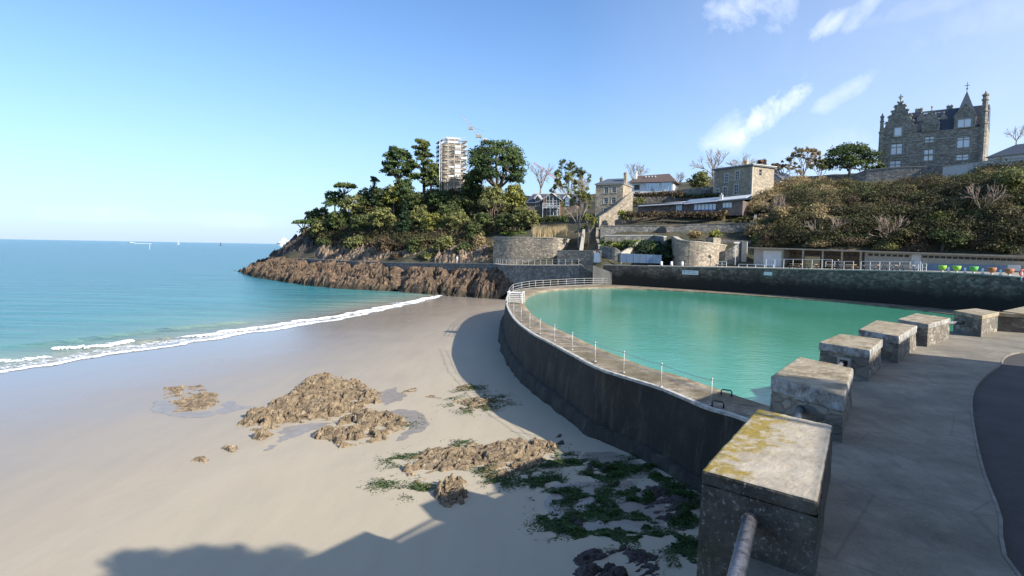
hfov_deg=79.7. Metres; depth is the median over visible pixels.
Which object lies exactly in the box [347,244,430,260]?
cliff rocks
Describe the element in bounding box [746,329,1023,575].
walkway path
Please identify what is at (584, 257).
terrace wall
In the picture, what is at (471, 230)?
tree
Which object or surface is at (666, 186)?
window
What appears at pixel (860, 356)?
stone pillar
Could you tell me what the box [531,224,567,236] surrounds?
dry reeds
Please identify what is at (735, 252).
lamp post
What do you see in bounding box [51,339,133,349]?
surf foam
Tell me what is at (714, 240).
planter wall
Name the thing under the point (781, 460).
stone pillar
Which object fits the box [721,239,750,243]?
terrace wall
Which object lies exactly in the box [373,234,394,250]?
shrub
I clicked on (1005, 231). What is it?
shrub
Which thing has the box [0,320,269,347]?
swell water
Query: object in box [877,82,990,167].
castle villa
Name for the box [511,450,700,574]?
dark seaweed
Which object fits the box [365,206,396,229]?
tree
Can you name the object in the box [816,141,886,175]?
tree
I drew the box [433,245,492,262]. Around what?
cliff rocks
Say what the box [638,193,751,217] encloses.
pavilion
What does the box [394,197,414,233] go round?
cypress tree
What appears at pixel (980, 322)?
end pillar
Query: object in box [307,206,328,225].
tree
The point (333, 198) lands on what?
tree
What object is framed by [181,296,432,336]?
surf foam
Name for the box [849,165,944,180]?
terrace wall
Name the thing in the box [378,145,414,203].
pine tree
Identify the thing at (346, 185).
umbrella pine
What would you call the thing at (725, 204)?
window
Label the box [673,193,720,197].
hedge
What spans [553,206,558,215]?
window
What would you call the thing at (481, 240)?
shrub
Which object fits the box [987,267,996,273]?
round planter
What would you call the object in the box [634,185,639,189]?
window
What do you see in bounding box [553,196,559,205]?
window
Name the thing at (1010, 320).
stone block
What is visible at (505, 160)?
pine tree
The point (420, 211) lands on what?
tree
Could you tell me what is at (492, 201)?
tree
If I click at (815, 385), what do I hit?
stone pillar
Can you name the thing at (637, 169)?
bare tree
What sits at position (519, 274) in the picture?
quay wall
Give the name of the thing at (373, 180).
tree
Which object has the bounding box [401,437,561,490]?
rock outcrop
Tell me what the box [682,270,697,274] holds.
wall sign
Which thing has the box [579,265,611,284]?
ramp
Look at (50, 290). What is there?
sea water
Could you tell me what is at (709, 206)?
window
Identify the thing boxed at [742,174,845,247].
cliff scrub
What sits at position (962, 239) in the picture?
shrub
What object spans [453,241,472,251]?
shrub
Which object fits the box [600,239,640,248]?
garden grass
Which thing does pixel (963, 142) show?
window
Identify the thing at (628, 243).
shrub
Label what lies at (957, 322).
pipe rail
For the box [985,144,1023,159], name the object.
slate roofed house
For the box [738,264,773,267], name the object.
terrace railing
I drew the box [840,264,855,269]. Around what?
picnic table
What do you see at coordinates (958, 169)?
terrace wall
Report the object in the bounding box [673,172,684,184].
bare tree
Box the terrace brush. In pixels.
[634,239,673,257]
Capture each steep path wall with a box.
[579,229,584,249]
[596,227,600,248]
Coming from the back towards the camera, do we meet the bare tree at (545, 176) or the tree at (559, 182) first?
the bare tree at (545, 176)
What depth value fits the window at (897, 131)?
149.57 m
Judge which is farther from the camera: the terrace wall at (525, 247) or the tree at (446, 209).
the tree at (446, 209)
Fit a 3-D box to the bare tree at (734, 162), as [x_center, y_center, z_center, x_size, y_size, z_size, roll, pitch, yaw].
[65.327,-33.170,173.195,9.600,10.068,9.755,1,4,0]
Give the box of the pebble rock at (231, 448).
[222,445,237,452]
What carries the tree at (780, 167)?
on the hillside terrain at (572, 230)
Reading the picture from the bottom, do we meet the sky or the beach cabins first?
the beach cabins
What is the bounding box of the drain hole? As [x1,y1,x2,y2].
[658,226,666,232]
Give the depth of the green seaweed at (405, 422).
33.50 m
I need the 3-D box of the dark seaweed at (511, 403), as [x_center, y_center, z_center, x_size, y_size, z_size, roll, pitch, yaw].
[-1.388,6.912,40.019,2.398,0.357,7.816,0,4,-19]
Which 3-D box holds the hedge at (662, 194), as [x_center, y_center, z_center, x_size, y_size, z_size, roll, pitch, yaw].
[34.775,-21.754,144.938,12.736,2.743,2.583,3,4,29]
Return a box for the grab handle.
[711,400,724,407]
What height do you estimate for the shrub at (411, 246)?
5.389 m
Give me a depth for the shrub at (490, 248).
139.81 m
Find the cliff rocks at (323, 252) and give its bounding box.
[314,240,349,260]
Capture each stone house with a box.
[595,171,632,224]
[712,159,776,200]
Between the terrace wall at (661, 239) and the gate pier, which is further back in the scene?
the terrace wall at (661, 239)
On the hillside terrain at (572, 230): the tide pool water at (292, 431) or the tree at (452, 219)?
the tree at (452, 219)
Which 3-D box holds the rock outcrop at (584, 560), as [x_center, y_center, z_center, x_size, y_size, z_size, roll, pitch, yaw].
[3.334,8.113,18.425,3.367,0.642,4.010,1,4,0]
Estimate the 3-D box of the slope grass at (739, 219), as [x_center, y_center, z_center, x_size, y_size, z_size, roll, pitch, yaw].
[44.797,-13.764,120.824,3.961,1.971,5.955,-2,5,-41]
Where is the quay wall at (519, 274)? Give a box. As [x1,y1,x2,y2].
[493,263,578,290]
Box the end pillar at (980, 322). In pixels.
[953,308,998,336]
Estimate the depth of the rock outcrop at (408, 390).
41.31 m
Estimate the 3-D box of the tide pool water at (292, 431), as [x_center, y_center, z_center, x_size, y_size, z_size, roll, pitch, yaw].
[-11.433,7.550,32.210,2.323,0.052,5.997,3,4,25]
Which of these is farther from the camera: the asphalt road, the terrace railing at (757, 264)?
the terrace railing at (757, 264)
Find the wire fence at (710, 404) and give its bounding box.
[513,304,712,405]
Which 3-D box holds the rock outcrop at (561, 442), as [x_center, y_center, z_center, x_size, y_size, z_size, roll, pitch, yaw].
[2.416,7.571,29.945,0.920,0.622,2.415,1,4,0]
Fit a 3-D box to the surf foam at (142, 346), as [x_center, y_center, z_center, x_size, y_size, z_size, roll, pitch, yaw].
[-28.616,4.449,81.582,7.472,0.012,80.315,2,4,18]
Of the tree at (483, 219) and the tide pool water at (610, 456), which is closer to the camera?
the tide pool water at (610, 456)
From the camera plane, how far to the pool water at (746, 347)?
50.02 m
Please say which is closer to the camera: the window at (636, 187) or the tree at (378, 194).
the window at (636, 187)
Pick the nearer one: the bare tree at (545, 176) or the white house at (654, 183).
the white house at (654, 183)
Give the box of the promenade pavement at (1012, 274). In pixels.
[648,265,1023,275]
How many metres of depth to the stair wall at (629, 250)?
113.31 m
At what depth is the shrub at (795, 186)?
125.95 m
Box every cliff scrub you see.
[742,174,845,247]
[750,179,832,242]
[770,157,1023,250]
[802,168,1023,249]
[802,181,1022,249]
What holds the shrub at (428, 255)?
on the hillside terrain at (572, 230)
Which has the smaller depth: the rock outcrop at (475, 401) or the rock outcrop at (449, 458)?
the rock outcrop at (449, 458)
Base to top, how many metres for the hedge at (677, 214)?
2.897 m
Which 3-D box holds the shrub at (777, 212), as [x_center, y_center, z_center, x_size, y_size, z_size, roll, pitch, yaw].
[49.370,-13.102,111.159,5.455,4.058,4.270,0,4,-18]
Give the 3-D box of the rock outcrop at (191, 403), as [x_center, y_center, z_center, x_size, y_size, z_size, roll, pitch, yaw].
[-21.038,7.149,40.002,4.216,0.584,8.159,-1,4,-22]
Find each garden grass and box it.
[500,228,527,235]
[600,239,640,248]
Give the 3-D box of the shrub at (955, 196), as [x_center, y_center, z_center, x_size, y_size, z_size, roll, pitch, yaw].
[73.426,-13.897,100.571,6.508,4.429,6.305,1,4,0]
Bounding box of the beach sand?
[0,296,700,575]
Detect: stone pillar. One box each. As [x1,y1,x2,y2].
[696,409,832,575]
[769,357,852,442]
[818,334,882,381]
[859,320,916,362]
[897,313,950,346]
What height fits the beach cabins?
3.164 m
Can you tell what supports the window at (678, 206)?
in the pavilion
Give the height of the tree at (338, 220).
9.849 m
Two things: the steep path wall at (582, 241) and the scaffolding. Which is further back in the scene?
the scaffolding
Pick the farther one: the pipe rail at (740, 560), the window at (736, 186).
the window at (736, 186)
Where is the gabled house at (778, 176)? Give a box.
[774,171,791,182]
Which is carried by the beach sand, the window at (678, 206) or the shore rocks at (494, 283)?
the shore rocks at (494, 283)
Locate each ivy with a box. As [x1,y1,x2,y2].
[640,243,658,264]
[661,241,671,264]
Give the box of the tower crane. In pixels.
[462,115,486,183]
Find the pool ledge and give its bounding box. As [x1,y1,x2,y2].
[614,286,998,319]
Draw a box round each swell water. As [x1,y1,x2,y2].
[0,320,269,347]
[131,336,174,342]
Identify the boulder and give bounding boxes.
[190,456,208,462]
[433,473,468,507]
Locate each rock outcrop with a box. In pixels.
[153,385,219,411]
[236,372,382,440]
[313,408,409,447]
[401,388,417,393]
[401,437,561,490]
[454,384,498,410]
[556,434,570,447]
[561,462,700,529]
[572,525,681,575]
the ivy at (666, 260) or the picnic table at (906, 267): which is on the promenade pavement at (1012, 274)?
the picnic table at (906, 267)
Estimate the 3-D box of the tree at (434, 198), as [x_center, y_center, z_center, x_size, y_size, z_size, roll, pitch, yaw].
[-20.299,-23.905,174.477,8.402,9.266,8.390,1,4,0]
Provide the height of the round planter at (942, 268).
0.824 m
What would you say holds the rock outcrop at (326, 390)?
on the beach sand
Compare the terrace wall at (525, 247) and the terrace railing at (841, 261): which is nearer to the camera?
the terrace railing at (841, 261)
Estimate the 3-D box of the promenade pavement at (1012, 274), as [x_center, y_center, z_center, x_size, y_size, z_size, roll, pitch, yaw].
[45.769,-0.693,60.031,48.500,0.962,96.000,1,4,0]
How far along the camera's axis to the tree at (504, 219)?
150.03 m
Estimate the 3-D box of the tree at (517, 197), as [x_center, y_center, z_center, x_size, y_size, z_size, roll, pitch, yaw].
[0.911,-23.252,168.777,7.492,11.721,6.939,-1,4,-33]
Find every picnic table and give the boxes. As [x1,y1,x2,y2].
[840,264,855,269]
[896,265,914,270]
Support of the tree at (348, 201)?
on the hillside terrain at (572, 230)
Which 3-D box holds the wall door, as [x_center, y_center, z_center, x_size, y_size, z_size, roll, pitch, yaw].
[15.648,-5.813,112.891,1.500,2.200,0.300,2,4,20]
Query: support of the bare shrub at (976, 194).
on the hillside terrain at (572, 230)
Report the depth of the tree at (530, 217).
145.54 m
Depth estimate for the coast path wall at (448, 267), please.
144.43 m
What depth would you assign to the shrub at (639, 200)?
141.23 m
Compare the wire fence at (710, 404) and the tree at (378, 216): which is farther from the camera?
the tree at (378, 216)
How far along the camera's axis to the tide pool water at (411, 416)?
34.14 m
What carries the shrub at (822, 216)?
on the hillside terrain at (572, 230)
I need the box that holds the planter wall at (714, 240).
[705,237,720,243]
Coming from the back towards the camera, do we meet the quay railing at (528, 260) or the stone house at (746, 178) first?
the stone house at (746, 178)
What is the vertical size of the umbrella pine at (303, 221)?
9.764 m
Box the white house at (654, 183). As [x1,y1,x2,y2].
[629,171,679,197]
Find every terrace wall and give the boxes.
[493,237,570,263]
[557,250,595,264]
[599,246,619,260]
[600,223,750,238]
[605,235,666,244]
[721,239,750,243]
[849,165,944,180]
[942,158,1023,177]
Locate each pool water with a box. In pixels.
[151,399,253,417]
[263,421,338,450]
[378,387,406,404]
[390,409,429,440]
[525,288,997,405]
[544,480,669,536]
[581,451,659,478]
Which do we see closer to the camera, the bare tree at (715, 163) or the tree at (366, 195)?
the bare tree at (715, 163)
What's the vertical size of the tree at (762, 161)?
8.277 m
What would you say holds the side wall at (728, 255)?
on the promenade pavement at (1012, 274)
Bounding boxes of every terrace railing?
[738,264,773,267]
[774,259,832,268]
[825,261,853,268]
[860,261,920,270]
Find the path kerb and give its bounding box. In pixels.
[970,351,1023,575]
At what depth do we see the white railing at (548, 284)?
95.25 m
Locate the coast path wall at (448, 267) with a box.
[297,258,492,271]
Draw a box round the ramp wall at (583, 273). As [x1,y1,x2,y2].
[579,263,592,284]
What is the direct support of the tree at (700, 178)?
on the hillside terrain at (572, 230)
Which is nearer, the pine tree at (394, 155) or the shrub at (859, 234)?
the shrub at (859, 234)
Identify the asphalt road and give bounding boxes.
[972,353,1023,575]
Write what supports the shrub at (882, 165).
on the hillside terrain at (572, 230)
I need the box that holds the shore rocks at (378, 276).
[234,256,403,290]
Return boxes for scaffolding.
[436,136,467,190]
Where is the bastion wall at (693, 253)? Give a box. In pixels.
[671,236,726,265]
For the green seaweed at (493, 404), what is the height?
0.395 m
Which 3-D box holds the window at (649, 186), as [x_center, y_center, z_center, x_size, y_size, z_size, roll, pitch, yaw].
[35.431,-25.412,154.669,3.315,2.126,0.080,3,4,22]
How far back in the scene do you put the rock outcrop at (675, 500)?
22.26 m
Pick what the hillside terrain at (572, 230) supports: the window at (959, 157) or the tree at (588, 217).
the tree at (588, 217)
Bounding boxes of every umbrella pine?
[291,219,315,235]
[333,182,357,196]
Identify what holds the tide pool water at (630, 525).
on the beach sand
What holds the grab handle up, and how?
on the pool dam
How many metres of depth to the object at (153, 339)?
63.27 m
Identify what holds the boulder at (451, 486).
on the beach sand
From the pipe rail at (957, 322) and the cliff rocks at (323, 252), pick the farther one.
the cliff rocks at (323, 252)
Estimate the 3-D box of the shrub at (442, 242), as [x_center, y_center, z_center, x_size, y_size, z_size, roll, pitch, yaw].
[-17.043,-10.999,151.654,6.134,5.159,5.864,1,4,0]
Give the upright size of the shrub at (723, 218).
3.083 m
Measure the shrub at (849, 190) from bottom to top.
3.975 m
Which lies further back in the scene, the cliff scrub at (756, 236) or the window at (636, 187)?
the window at (636, 187)
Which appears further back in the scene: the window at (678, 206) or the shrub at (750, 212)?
the window at (678, 206)
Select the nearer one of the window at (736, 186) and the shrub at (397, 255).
the window at (736, 186)
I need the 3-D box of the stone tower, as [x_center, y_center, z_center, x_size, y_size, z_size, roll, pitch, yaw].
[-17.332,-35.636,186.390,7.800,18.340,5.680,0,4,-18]
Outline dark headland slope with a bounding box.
[239,231,316,270]
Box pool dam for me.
[498,284,769,491]
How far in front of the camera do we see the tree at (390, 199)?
178.54 m
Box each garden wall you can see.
[598,191,632,228]
[646,187,712,202]
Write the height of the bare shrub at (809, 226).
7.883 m
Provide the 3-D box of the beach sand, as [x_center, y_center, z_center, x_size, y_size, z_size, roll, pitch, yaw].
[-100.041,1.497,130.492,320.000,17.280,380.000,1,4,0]
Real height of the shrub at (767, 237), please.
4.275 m
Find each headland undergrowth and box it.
[299,184,530,241]
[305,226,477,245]
[340,237,457,250]
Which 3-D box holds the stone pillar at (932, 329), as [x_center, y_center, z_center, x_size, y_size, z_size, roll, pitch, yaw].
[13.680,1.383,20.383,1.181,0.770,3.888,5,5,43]
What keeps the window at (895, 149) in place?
in the castle villa at (949, 135)
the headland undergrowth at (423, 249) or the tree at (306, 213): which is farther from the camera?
the tree at (306, 213)
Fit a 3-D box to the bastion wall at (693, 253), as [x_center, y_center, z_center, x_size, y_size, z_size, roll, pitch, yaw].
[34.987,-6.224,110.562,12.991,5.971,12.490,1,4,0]
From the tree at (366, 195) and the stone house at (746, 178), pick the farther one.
the tree at (366, 195)
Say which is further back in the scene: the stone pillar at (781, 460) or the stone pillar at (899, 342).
the stone pillar at (899, 342)
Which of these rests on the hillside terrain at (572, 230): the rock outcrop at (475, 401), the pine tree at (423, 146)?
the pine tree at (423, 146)
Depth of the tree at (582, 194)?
126.85 m
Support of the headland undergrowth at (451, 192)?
on the hillside terrain at (572, 230)
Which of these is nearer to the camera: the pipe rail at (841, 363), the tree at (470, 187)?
the pipe rail at (841, 363)
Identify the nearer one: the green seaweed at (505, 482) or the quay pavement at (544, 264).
the green seaweed at (505, 482)
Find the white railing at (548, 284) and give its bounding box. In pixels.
[509,278,595,305]
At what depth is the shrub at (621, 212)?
130.15 m
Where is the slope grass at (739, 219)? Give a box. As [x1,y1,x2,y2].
[724,214,753,221]
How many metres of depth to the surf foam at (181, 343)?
64.78 m
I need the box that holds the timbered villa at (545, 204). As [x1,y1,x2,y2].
[525,193,580,216]
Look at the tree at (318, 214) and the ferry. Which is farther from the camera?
the ferry
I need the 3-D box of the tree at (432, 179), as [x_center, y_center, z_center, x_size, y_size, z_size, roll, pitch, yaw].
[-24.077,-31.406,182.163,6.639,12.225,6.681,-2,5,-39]
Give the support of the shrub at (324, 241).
on the hillside terrain at (572, 230)
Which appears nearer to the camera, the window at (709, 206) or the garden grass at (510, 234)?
the window at (709, 206)
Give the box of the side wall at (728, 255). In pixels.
[719,242,741,263]
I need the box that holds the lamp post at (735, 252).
[733,242,739,264]
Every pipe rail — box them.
[727,510,758,575]
[794,405,803,418]
[837,360,844,365]
[949,321,964,324]
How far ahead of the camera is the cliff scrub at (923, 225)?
101.28 m
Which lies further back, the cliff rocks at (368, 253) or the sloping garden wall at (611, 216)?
the cliff rocks at (368, 253)
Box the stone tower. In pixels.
[442,139,464,190]
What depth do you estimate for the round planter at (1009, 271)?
62.96 m
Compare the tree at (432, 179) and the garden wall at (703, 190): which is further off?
the tree at (432, 179)
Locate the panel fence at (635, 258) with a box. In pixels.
[621,253,661,262]
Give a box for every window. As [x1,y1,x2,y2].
[546,196,552,205]
[546,206,553,215]
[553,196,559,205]
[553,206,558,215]
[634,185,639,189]
[646,183,658,191]
[661,182,671,190]
[675,204,681,210]
[694,203,715,209]
[722,202,731,207]
[734,185,737,194]
[889,160,901,166]
[890,143,902,154]
[894,127,901,136]
[923,149,933,160]
[924,136,934,142]
[955,154,969,160]
[956,135,970,147]
[957,118,971,127]
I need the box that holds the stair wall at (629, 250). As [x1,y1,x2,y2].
[619,241,639,262]
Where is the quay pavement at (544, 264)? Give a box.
[506,264,577,264]
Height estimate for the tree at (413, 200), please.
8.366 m
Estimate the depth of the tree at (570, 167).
178.90 m
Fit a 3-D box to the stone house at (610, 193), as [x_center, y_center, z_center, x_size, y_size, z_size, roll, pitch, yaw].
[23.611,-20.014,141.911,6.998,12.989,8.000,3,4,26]
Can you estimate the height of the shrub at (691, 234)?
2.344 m
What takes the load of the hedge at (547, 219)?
on the hillside terrain at (572, 230)
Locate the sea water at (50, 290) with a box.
[0,239,436,369]
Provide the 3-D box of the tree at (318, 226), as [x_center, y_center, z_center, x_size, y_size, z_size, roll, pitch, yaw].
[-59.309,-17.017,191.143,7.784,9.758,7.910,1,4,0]
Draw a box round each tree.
[304,211,310,229]
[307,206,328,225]
[309,218,332,235]
[321,189,343,210]
[325,211,349,229]
[337,193,367,223]
[348,214,370,231]
[357,185,379,211]
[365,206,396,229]
[370,176,379,185]
[370,186,394,208]
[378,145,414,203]
[379,184,403,215]
[390,177,416,208]
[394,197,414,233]
[406,192,426,210]
[409,138,434,194]
[409,204,429,225]
[419,163,442,191]
[420,212,443,231]
[426,188,451,206]
[436,204,457,221]
[439,209,470,230]
[446,194,474,213]
[461,173,483,198]
[464,138,529,187]
[465,223,485,238]
[471,212,493,229]
[476,183,507,214]
[480,197,511,221]
[493,213,511,228]
[504,182,527,206]
[509,204,530,228]
[524,209,541,228]
[528,163,554,192]
[549,159,591,194]
[552,171,581,192]
[560,185,592,247]
[576,175,588,214]
[580,214,597,244]
[624,163,649,178]
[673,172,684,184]
[686,170,712,187]
[688,148,729,183]
[728,153,757,165]
[755,158,766,164]
[770,160,803,176]
[786,146,821,176]
[806,158,829,177]
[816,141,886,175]
[1005,126,1023,144]
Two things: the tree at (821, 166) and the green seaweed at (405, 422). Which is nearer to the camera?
the green seaweed at (405, 422)
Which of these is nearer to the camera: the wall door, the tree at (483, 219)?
the wall door
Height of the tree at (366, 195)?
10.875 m
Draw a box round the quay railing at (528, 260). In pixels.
[496,259,578,264]
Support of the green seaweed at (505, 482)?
on the beach sand
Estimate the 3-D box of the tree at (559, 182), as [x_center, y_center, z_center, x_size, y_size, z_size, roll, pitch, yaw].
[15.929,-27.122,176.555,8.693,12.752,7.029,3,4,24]
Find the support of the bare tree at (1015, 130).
on the hillside terrain at (572, 230)
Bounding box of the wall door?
[593,250,600,261]
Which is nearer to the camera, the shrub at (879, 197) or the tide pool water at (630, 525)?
the tide pool water at (630, 525)
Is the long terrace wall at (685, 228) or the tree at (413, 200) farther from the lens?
the tree at (413, 200)
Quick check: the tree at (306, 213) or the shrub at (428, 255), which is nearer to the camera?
the shrub at (428, 255)
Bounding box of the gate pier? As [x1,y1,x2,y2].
[741,242,747,261]
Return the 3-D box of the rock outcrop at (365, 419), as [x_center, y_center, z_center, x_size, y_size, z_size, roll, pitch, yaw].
[-8.063,7.468,32.570,5.093,1.229,6.471,1,4,0]
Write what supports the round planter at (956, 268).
on the promenade pavement at (1012, 274)
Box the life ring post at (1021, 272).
[1019,269,1023,280]
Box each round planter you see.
[938,265,946,271]
[952,266,960,271]
[969,266,978,272]
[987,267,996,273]
[1004,268,1014,275]
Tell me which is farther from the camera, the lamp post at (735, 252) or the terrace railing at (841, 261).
the lamp post at (735, 252)
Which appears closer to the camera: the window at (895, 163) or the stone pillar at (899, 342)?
the stone pillar at (899, 342)
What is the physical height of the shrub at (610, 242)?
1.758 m
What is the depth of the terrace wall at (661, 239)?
117.28 m
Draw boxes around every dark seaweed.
[476,382,521,406]
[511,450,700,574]
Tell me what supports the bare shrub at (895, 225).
on the hillside terrain at (572, 230)
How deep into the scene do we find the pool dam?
29.35 m
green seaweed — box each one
[361,437,577,502]
[381,412,425,429]
[432,384,511,415]
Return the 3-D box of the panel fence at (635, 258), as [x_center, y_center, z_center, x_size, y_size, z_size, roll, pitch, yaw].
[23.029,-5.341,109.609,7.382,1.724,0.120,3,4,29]
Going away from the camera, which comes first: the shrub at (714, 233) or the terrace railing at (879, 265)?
the terrace railing at (879, 265)
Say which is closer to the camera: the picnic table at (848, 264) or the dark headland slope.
the picnic table at (848, 264)
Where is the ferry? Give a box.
[276,239,289,245]
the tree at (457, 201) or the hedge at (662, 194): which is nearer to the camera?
the hedge at (662, 194)
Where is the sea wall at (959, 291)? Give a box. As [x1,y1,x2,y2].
[603,264,1023,311]
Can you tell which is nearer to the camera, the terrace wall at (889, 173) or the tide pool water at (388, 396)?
the tide pool water at (388, 396)
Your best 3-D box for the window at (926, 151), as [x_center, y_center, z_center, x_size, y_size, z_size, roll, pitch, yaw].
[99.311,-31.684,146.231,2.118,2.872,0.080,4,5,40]
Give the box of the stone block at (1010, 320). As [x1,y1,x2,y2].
[998,307,1023,332]
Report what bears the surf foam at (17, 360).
on the sea water at (50, 290)
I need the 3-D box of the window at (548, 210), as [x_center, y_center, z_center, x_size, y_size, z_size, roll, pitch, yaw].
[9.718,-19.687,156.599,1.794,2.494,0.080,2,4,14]
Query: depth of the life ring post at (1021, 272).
61.14 m
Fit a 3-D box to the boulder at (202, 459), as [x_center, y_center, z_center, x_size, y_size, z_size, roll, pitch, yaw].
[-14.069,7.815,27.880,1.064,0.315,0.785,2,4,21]
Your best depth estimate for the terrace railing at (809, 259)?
85.70 m
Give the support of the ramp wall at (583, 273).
on the beach sand
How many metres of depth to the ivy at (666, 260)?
110.22 m
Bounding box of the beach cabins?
[748,247,1023,271]
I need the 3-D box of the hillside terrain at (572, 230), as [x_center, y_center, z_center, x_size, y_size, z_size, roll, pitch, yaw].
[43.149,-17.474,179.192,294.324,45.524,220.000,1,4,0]
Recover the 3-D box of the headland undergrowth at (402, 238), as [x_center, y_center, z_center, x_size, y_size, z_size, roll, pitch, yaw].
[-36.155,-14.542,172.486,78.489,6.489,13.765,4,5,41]
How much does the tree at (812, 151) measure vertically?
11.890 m
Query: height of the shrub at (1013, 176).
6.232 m
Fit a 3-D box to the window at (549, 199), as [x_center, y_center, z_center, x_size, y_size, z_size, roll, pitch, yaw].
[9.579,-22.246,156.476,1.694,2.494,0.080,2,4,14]
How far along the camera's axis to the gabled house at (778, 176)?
145.80 m
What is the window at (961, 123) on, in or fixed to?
in the castle villa at (949, 135)
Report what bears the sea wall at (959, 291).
on the beach sand
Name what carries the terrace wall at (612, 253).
on the hillside terrain at (572, 230)
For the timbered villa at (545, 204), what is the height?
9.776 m
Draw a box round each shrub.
[315,236,331,246]
[344,234,364,250]
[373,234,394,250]
[392,252,401,258]
[405,237,421,252]
[416,250,435,259]
[430,233,452,249]
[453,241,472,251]
[472,233,488,250]
[487,241,492,258]
[603,240,616,246]
[617,209,628,222]
[620,239,636,246]
[633,197,646,206]
[686,230,702,240]
[707,230,722,237]
[717,209,728,219]
[744,208,756,216]
[757,230,776,247]
[762,192,787,219]
[767,205,801,218]
[786,184,804,191]
[802,216,846,234]
[808,210,836,227]
[830,187,856,196]
[842,228,873,239]
[864,190,885,207]
[866,214,908,241]
[873,163,885,168]
[884,227,913,244]
[926,227,973,251]
[927,211,952,225]
[944,190,966,201]
[957,181,1011,211]
[983,223,1023,249]
[991,165,1023,196]
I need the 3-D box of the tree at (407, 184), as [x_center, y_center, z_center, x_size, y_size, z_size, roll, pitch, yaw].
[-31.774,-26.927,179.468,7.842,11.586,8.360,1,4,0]
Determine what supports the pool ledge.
on the pool dam
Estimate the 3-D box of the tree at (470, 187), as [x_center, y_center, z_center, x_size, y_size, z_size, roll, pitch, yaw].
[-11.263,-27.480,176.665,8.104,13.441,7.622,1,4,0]
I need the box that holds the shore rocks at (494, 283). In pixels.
[398,266,517,298]
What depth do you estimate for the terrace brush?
112.15 m
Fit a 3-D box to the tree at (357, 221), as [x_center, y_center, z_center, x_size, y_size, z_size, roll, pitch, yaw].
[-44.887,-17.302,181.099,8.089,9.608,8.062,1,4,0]
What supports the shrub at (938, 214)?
on the hillside terrain at (572, 230)
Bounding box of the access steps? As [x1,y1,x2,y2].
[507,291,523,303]
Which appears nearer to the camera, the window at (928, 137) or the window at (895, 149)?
the window at (928, 137)
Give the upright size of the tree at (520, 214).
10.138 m
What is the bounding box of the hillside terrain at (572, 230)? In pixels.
[280,173,1023,298]
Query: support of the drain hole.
in the long terrace wall at (685, 228)
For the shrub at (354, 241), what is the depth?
170.99 m
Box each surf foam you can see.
[0,295,442,372]
[0,355,52,362]
[1,301,406,372]
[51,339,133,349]
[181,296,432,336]
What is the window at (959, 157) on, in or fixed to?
in the castle villa at (949, 135)
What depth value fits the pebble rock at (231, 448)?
29.26 m
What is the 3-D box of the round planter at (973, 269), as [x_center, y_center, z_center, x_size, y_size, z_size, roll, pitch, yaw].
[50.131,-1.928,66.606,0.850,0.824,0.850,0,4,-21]
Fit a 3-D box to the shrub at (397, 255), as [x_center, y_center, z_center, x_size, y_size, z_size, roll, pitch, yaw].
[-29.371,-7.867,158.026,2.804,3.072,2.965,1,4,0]
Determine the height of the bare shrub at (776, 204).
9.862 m
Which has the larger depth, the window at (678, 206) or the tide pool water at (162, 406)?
the window at (678, 206)
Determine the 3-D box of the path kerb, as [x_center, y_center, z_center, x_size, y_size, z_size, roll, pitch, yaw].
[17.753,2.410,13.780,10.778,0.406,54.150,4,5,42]
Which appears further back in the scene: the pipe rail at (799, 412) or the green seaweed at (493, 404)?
the green seaweed at (493, 404)
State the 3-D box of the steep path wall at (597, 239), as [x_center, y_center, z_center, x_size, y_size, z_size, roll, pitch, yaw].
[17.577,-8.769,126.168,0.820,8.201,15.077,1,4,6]
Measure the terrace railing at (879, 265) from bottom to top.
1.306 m
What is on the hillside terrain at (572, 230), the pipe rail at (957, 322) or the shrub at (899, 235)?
the shrub at (899, 235)
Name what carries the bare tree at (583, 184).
on the hillside terrain at (572, 230)
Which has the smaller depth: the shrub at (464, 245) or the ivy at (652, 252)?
the ivy at (652, 252)
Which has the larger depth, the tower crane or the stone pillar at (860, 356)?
the tower crane
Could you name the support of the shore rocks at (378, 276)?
on the beach sand
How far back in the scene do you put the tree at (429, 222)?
163.23 m
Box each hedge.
[535,214,568,223]
[623,209,724,222]
[633,190,684,201]
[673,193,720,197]
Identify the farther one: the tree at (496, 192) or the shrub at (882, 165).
the tree at (496, 192)
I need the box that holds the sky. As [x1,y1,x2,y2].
[0,0,1023,243]

